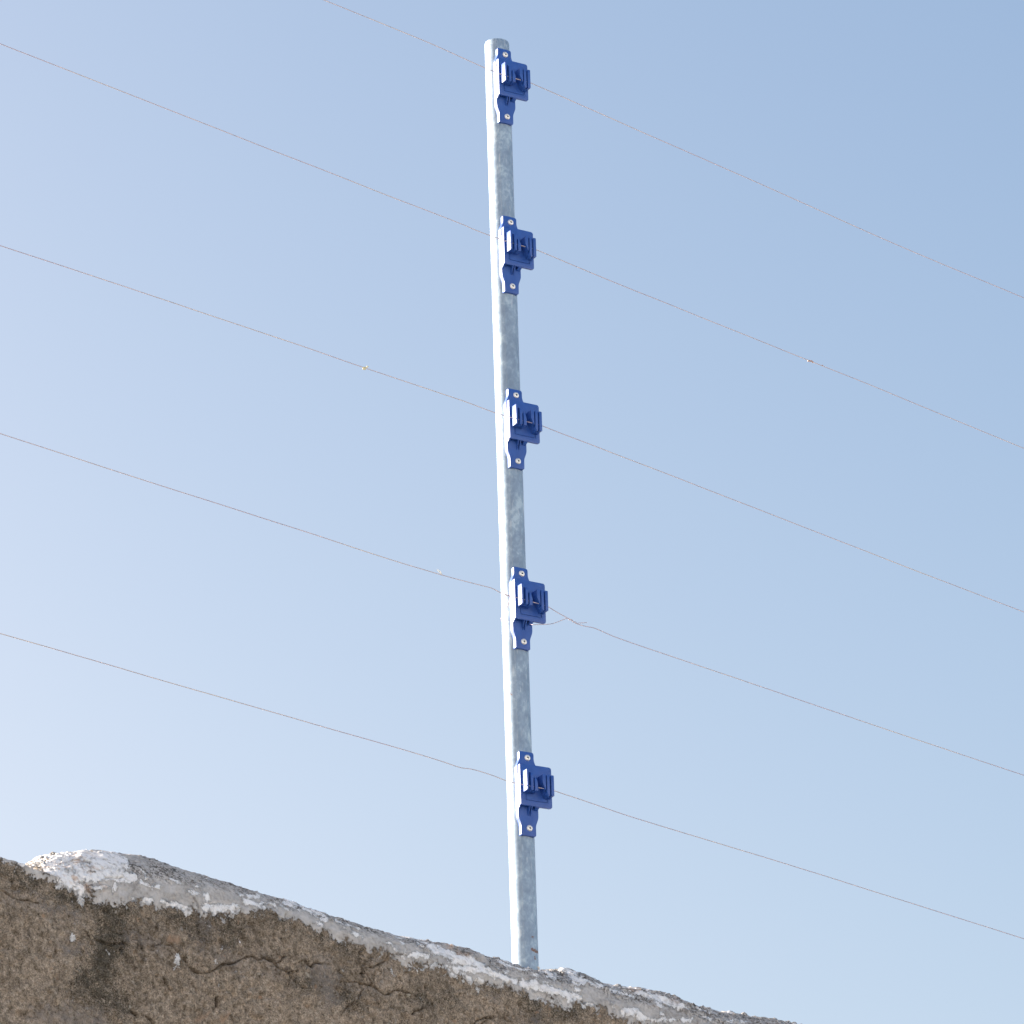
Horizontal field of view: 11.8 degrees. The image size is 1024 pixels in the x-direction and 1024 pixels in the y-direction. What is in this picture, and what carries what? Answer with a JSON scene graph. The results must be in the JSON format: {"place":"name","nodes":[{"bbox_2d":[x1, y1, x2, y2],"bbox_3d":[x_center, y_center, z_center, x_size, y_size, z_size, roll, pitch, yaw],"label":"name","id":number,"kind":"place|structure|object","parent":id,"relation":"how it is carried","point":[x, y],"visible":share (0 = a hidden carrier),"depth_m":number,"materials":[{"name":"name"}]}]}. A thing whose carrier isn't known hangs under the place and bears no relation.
{"place":"outdoors","nodes":[
{"label":"outdoors","id":0,"kind":"place"},
{"bbox_2d":[0,0,1023,1023],"label":"sky","id":1,"kind":"structure","parent":0,"point":[901,122],"materials":[{"name":"blue"}]},
{"label":"ground","id":2,"kind":"structure","parent":0,"visible":0},
{"bbox_2d":[0,849,796,1023],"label":"boundary wall","id":3,"kind":"structure","parent":2,"relation":"on","point":[92,936],"depth_m":5.54,"materials":[{"name":"brown concrete"}]},
{"bbox_2d":[485,38,538,969],"bbox_3d":[0.007,0.241,6.083,0.032,1.862,0.032,-2,-24,0],"label":"fence post","id":4,"kind":"object","parent":3,"relation":"attached to","point":[523,903],"visible":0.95,"depth_m":6.17,"materials":[{"name":"metal"}]},
{"bbox_2d":[493,48,530,125],"bbox_3d":[0.002,-0.553,6.414,0.044,0.109,0.026,11,-27,-27],"label":"wire insulator","id":5,"kind":"object","parent":4,"relation":"attached to","point":[508,91],"visible":1,"depth_m":6.41,"materials":[{"name":"blue plastic"}]},
{"bbox_2d":[324,0,1023,297],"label":"fence wire","id":6,"kind":"object","parent":5,"relation":"attached to","point":[672,145],"visible":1,"depth_m":6.58,"materials":[{"name":"grey metal"}]},
{"bbox_2d":[498,215,535,295],"bbox_3d":[0.009,-0.329,6.315,0.044,0.109,0.026,11,-27,-27],"label":"wire insulator","id":7,"kind":"object","parent":4,"relation":"attached to","point":[516,257],"visible":1,"depth_m":6.31,"materials":[{"name":"blue plastic"}]},
{"bbox_2d":[0,43,1023,448],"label":"fence wire","id":8,"kind":"object","parent":7,"relation":"attached to","point":[494,237],"visible":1,"depth_m":6.27,"materials":[{"name":"grey metal"}]},
{"bbox_2d":[504,388,541,470],"bbox_3d":[0.015,-0.106,6.216,0.044,0.109,0.026,11,-27,-27],"label":"wire insulator","id":9,"kind":"object","parent":4,"relation":"attached to","point":[520,433],"visible":1,"depth_m":6.21,"materials":[{"name":"blue plastic"}]},
{"bbox_2d":[0,245,1023,611],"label":"fence wire","id":10,"kind":"object","parent":9,"relation":"attached to","point":[496,413],"visible":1,"depth_m":6.16,"materials":[{"name":"grey metal"}]},
{"bbox_2d":[509,567,547,651],"bbox_3d":[0.022,0.118,6.118,0.044,0.109,0.026,11,-27,-27],"label":"wire insulator","id":11,"kind":"object","parent":4,"relation":"attached to","point":[525,614],"visible":1,"depth_m":6.11,"materials":[{"name":"blue plastic"}]},
{"bbox_2d":[0,433,1022,774],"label":"fence wire","id":12,"kind":"object","parent":11,"relation":"attached to","point":[488,587],"visible":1,"depth_m":6.07,"materials":[{"name":"grey metal"}]},
{"bbox_2d":[501,594,586,624],"bbox_3d":[0.032,0.137,6.130,0.134,0.035,0.060,11,-27,-27],"label":"tie wire","id":13,"kind":"object","parent":12,"relation":"attached to","point":[537,624],"visible":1,"depth_m":6.10,"materials":[{"name":"grey metal"}]},
{"bbox_2d":[514,751,553,837],"bbox_3d":[0.029,0.342,6.019,0.044,0.109,0.026,10,-27,-25],"label":"wire insulator","id":14,"kind":"object","parent":4,"relation":"attached to","point":[531,798],"visible":1,"depth_m":6.01,"materials":[{"name":"blue plastic"}]},
{"bbox_2d":[0,633,1023,938],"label":"fence wire","id":15,"kind":"object","parent":14,"relation":"attached to","point":[498,777],"visible":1,"depth_m":5.96,"materials":[{"name":"grey metal"}]}
]}

